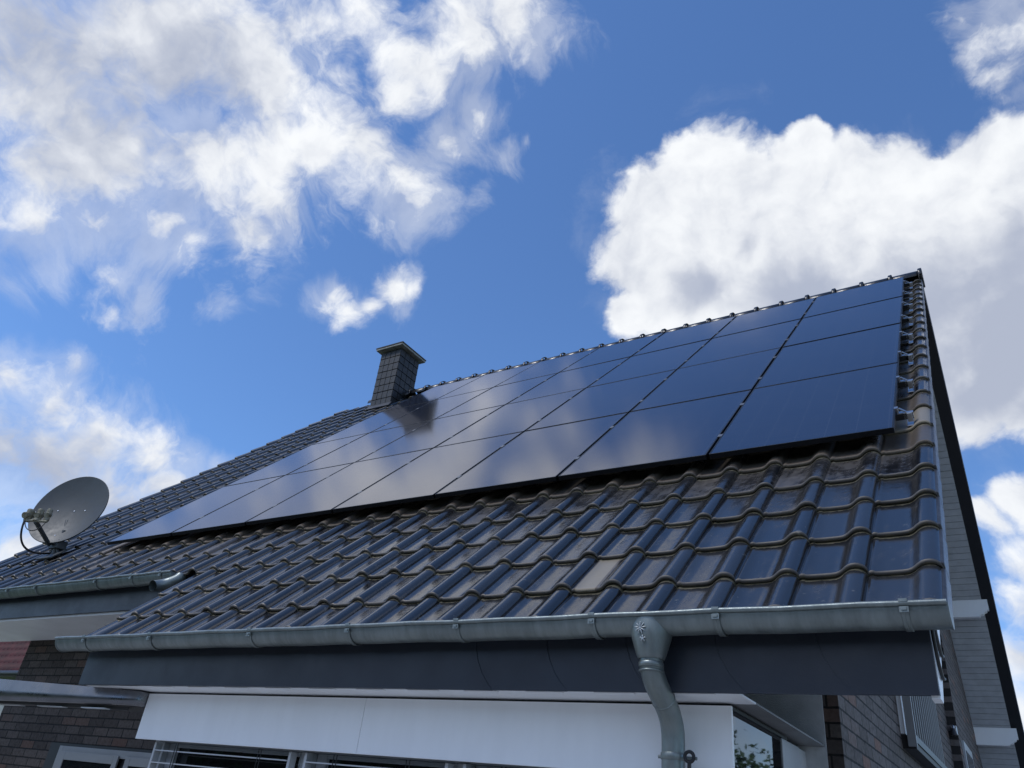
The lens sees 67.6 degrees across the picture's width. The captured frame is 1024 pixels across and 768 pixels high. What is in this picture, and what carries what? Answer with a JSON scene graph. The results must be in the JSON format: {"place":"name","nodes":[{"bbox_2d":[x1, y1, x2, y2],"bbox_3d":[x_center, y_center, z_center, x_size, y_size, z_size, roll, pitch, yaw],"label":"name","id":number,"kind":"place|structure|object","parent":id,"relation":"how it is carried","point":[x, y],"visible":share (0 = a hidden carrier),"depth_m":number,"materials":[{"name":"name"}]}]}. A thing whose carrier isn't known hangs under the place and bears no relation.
{"place":"outdoors","nodes":[
{"label":"outdoors","id":0,"kind":"place"},
{"bbox_2d":[0,641,30,714],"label":"neighbour house","id":1,"kind":"structure","parent":0,"point":[12,654],"depth_m":25.32,"materials":[{"name":"red tile"}]},
{"bbox_2d":[0,0,1023,728],"label":"sky","id":2,"kind":"structure","parent":0,"point":[216,216],"materials":[{"name":"blue"}]},
{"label":"terrace","id":3,"kind":"structure","parent":0,"visible":0},
{"bbox_2d":[0,268,1023,767],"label":"brick house","id":4,"kind":"structure","parent":3,"relation":"on","point":[784,608],"depth_m":4.54,"materials":[{"name":"black tile"}]},
{"bbox_2d":[20,476,108,559],"bbox_3d":[-5.566,1.552,9.401,0.936,1.182,0.691,6,-30,2],"label":"satellite dish","id":5,"kind":"object","parent":4,"relation":"attached to","point":[56,518],"visible":1,"depth_m":9.60,"materials":[{"name":"grey paint"}]},
{"bbox_2d":[0,679,149,711],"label":"awning cassette","id":6,"kind":"object","parent":4,"relation":"attached to","point":[23,693],"visible":0.95,"depth_m":5.73,"materials":[{"name":"metal"}]},
{"bbox_2d":[42,742,152,767],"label":"window","id":7,"kind":"structure","parent":4,"relation":"in","point":[60,755],"depth_m":7.53,"materials":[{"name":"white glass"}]},
{"bbox_2d":[147,742,296,767],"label":"venetian blind","id":8,"kind":"object","parent":4,"relation":"attached to","point":[157,750],"visible":1,"depth_m":5.04,"materials":[{"name":"grey metal"}]},
{"bbox_2d":[302,753,453,767],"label":"venetian blind","id":9,"kind":"object","parent":4,"relation":"attached to","point":[307,761],"visible":1,"depth_m":4.44,"materials":[{"name":"grey metal"}]},
{"bbox_2d":[135,693,806,767],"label":"bay window","id":10,"kind":"structure","parent":4,"relation":"in","point":[362,731],"depth_m":4.12,"materials":[{"name":"paint"}]},
{"bbox_2d":[463,764,505,767],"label":"venetian blind","id":11,"kind":"object","parent":4,"relation":"attached to","point":[466,766],"visible":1,"depth_m":4.00,"materials":[{"name":"grey metal"}]},
{"bbox_2d":[199,406,913,518],"bbox_3d":[-0.913,0.961,6.942,8.226,0.118,0.150,-13,9,30],"label":"mounting rail","id":12,"kind":"object","parent":4,"relation":"attached to","point":[902,414],"visible":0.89,"depth_m":4.90,"materials":[{"name":"grey metal"}]},
{"bbox_2d":[107,476,282,544],"bbox_3d":[-3.678,1.471,9.031,1.134,0.035,1.698,-13,9,30],"label":"solar panel","id":13,"kind":"object","parent":12,"relation":"attached to","point":[167,524],"visible":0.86,"depth_m":8.88,"materials":[{"name":"black glass"}]},
{"bbox_2d":[171,463,352,535],"bbox_3d":[-2.700,1.254,8.456,1.134,0.037,1.698,-12,9,30],"label":"solar panel","id":14,"kind":"object","parent":12,"relation":"attached to","point":[241,511],"visible":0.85,"depth_m":8.30,"materials":[{"name":"black glass"}]},
{"bbox_2d":[246,448,431,524],"bbox_3d":[-1.723,1.036,7.882,1.134,0.037,1.698,-13,9,30],"label":"solar panel","id":15,"kind":"object","parent":12,"relation":"attached to","point":[327,495],"visible":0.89,"depth_m":7.71,"materials":[{"name":"black glass"}]},
{"bbox_2d":[332,432,522,512],"bbox_3d":[-0.745,0.819,7.308,1.134,0.037,1.698,-12,9,30],"label":"solar panel","id":16,"kind":"object","parent":12,"relation":"attached to","point":[429,474],"visible":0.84,"depth_m":7.13,"materials":[{"name":"black glass"}]},
{"bbox_2d":[435,413,627,497],"bbox_3d":[0.232,0.603,6.735,1.134,0.035,1.698,-13,8,30],"label":"solar panel","id":17,"kind":"object","parent":12,"relation":"attached to","point":[543,455],"visible":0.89,"depth_m":6.54,"materials":[{"name":"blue glass"}]},
{"bbox_2d":[558,390,751,480],"bbox_3d":[1.209,0.386,6.160,1.134,0.037,1.698,-13,9,30],"label":"solar panel","id":18,"kind":"object","parent":12,"relation":"attached to","point":[684,432],"visible":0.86,"depth_m":5.96,"materials":[{"name":"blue glass"}]},
{"bbox_2d":[709,363,898,458],"bbox_3d":[2.186,0.167,5.586,1.134,0.038,1.698,-12,9,30],"label":"solar panel","id":19,"kind":"object","parent":12,"relation":"attached to","point":[860,403],"visible":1,"depth_m":5.37,"materials":[{"name":"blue glass"}]},
{"bbox_2d":[254,376,913,490],"bbox_3d":[-0.546,0.755,7.646,8.226,0.118,0.150,-13,9,30],"label":"mounting rail","id":20,"kind":"object","parent":4,"relation":"attached to","point":[908,383],"visible":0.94,"depth_m":5.60,"materials":[{"name":"grey metal"}]},
{"bbox_2d":[304,351,913,465],"bbox_3d":[-0.161,0.539,8.384,8.226,0.118,0.150,-13,9,30],"label":"mounting rail","id":21,"kind":"object","parent":4,"relation":"attached to","point":[906,357],"visible":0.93,"depth_m":6.34,"materials":[{"name":"grey metal"}]},
{"bbox_2d":[226,433,367,485],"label":"solar panel","id":22,"kind":"object","parent":21,"relation":"attached to","point":[296,460],"visible":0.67,"depth_m":10.42,"materials":[{"name":"black glass"}]},
{"bbox_2d":[287,420,431,474],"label":"solar panel","id":23,"kind":"object","parent":21,"relation":"attached to","point":[360,448],"visible":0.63,"depth_m":9.84,"materials":[{"name":"black glass"}]},
{"bbox_2d":[357,405,503,461],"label":"solar panel","id":24,"kind":"object","parent":21,"relation":"attached to","point":[434,433],"visible":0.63,"depth_m":9.26,"materials":[{"name":"black glass"}]},
{"bbox_2d":[435,388,584,447],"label":"solar panel","id":25,"kind":"object","parent":21,"relation":"attached to","point":[517,417],"visible":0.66,"depth_m":8.68,"materials":[{"name":"black glass"}]},
{"bbox_2d":[526,369,675,430],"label":"solar panel","id":26,"kind":"object","parent":21,"relation":"attached to","point":[612,398],"visible":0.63,"depth_m":8.09,"materials":[{"name":"black glass"}]},
{"bbox_2d":[631,348,780,411],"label":"solar panel","id":27,"kind":"object","parent":21,"relation":"attached to","point":[720,377],"visible":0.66,"depth_m":7.51,"materials":[{"name":"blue glass"}]},
{"bbox_2d":[754,323,901,388],"bbox_3d":[2.958,-0.263,7.062,1.134,0.038,1.698,-13,8,30],"label":"solar panel","id":28,"kind":"object","parent":21,"relation":"attached to","point":[875,347],"visible":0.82,"depth_m":6.93,"materials":[{"name":"black glass"}]},
{"bbox_2d":[347,331,913,443],"bbox_3d":[0.225,0.323,9.121,8.226,0.118,0.150,-13,9,30],"label":"mounting rail","id":29,"kind":"object","parent":4,"relation":"attached to","point":[907,336],"visible":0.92,"depth_m":7.08,"materials":[{"name":"grey metal"}]},
{"bbox_2d":[385,314,912,424],"bbox_3d":[0.619,0.102,9.877,8.226,0.118,0.150,-13,8,30],"label":"mounting rail","id":30,"kind":"object","parent":4,"relation":"attached to","point":[908,319],"visible":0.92,"depth_m":7.83,"materials":[{"name":"grey metal"}]},
{"bbox_2d":[313,401,431,444],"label":"solar panel","id":31,"kind":"object","parent":30,"relation":"attached to","point":[374,422],"visible":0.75,"depth_m":11.91,"materials":[{"name":"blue glass"}]},
{"bbox_2d":[371,388,490,432],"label":"solar panel","id":32,"kind":"object","parent":30,"relation":"attached to","point":[434,409],"visible":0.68,"depth_m":11.32,"materials":[{"name":"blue glass"}]},
{"bbox_2d":[436,373,557,418],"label":"solar panel","id":33,"kind":"object","parent":30,"relation":"attached to","point":[499,395],"visible":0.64,"depth_m":10.75,"materials":[{"name":"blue glass"}]},
{"bbox_2d":[508,357,629,403],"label":"solar panel","id":34,"kind":"object","parent":30,"relation":"attached to","point":[574,379],"visible":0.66,"depth_m":10.18,"materials":[{"name":"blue glass"}]},
{"bbox_2d":[587,339,710,387],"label":"solar panel","id":35,"kind":"object","parent":30,"relation":"attached to","point":[660,361],"visible":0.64,"depth_m":9.59,"materials":[{"name":"blue glass"}]},
{"bbox_2d":[680,319,800,367],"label":"solar panel","id":36,"kind":"object","parent":30,"relation":"attached to","point":[748,342],"visible":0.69,"depth_m":9.02,"materials":[{"name":"blue glass"}]},
{"bbox_2d":[783,296,902,346],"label":"solar panel","id":37,"kind":"object","parent":30,"relation":"attached to","point":[883,313],"visible":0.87,"depth_m":8.42,"materials":[{"name":"blue glass"}]},
{"bbox_2d":[417,301,912,408],"bbox_3d":[0.996,-0.110,10.597,8.226,0.118,0.150,-13,9,30],"label":"mounting rail","id":38,"kind":"object","parent":4,"relation":"attached to","point":[907,306],"visible":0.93,"depth_m":8.56,"materials":[{"name":"grey metal"}]},
{"bbox_2d":[445,291,912,394],"bbox_3d":[1.372,-0.321,11.318,8.226,0.118,0.150,-13,8,30],"label":"mounting rail","id":39,"kind":"object","parent":4,"relation":"attached to","point":[908,294],"visible":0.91,"depth_m":9.27,"materials":[{"name":"grey metal"}]},
{"bbox_2d":[382,375,483,411],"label":"solar panel","id":40,"kind":"object","parent":39,"relation":"attached to","point":[433,393],"visible":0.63,"depth_m":13.39,"materials":[{"name":"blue glass"}]},
{"bbox_2d":[436,362,538,399],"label":"solar panel","id":41,"kind":"object","parent":39,"relation":"attached to","point":[491,380],"visible":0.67,"depth_m":12.81,"materials":[{"name":"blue glass"}]},
{"bbox_2d":[495,348,598,386],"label":"solar panel","id":42,"kind":"object","parent":39,"relation":"attached to","point":[550,366],"visible":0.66,"depth_m":12.23,"materials":[{"name":"blue glass"}]},
{"bbox_2d":[683,750,694,767],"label":"cable loop","id":43,"kind":"object","parent":4,"relation":"hanging from","point":[691,761],"visible":1,"depth_m":3.25,"materials":[{"name":"black metal"}]},
{"bbox_2d":[473,280,912,380],"bbox_3d":[1.784,-0.552,12.107,8.226,0.118,0.150,-13,8,30],"label":"mounting rail","id":44,"kind":"object","parent":4,"relation":"attached to","point":[910,284],"visible":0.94,"depth_m":10.06,"materials":[{"name":"grey metal"}]},
{"bbox_2d":[561,333,663,371],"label":"solar panel","id":45,"kind":"object","parent":44,"relation":"attached to","point":[626,349],"visible":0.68,"depth_m":11.65,"materials":[{"name":"blue glass"}]},
{"bbox_2d":[633,316,735,355],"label":"solar panel","id":46,"kind":"object","parent":44,"relation":"attached to","point":[692,334],"visible":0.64,"depth_m":11.06,"materials":[{"name":"blue glass"}]},
{"bbox_2d":[713,298,815,337],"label":"solar panel","id":47,"kind":"object","parent":44,"relation":"attached to","point":[770,316],"visible":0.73,"depth_m":10.49,"materials":[{"name":"blue glass"}]},
{"bbox_2d":[803,277,903,317],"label":"solar panel","id":48,"kind":"object","parent":44,"relation":"attached to","point":[866,294],"visible":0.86,"depth_m":9.91,"materials":[{"name":"blue glass"}]},
{"bbox_2d":[896,696,940,767],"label":"gable window","id":49,"kind":"structure","parent":4,"relation":"in","point":[918,753],"depth_m":6.27,"materials":[{"name":"white plastic"}]},
{"bbox_2d":[902,696,946,767],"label":"roller shutter","id":50,"kind":"object","parent":4,"relation":"on","point":[921,723],"visible":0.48,"depth_m":6.86,"materials":[{"name":"grey paint"}]},
{"bbox_2d":[930,630,945,680],"bbox_3d":[1.682,1.057,3.015,0.014,0.216,0.289,-13,-35,30],"label":"hanging cable","id":51,"kind":"object","parent":4,"relation":"attached to","point":[936,642],"visible":0.84,"depth_m":2.93,"materials":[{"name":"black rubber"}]},
{"bbox_2d":[950,725,957,735],"bbox_3d":[5.379,4.220,9.319,0.089,0.130,0.254,-13,-35,30],"label":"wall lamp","id":52,"kind":"object","parent":4,"relation":"attached to","point":[953,731],"visible":1,"depth_m":9.24,"materials":[{"name":"metal"}]},
{"bbox_2d":[961,740,974,767],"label":"far gable window","id":53,"kind":"structure","parent":4,"relation":"in","point":[968,757],"depth_m":9.62,"materials":[{"name":"white glass"}]}
]}

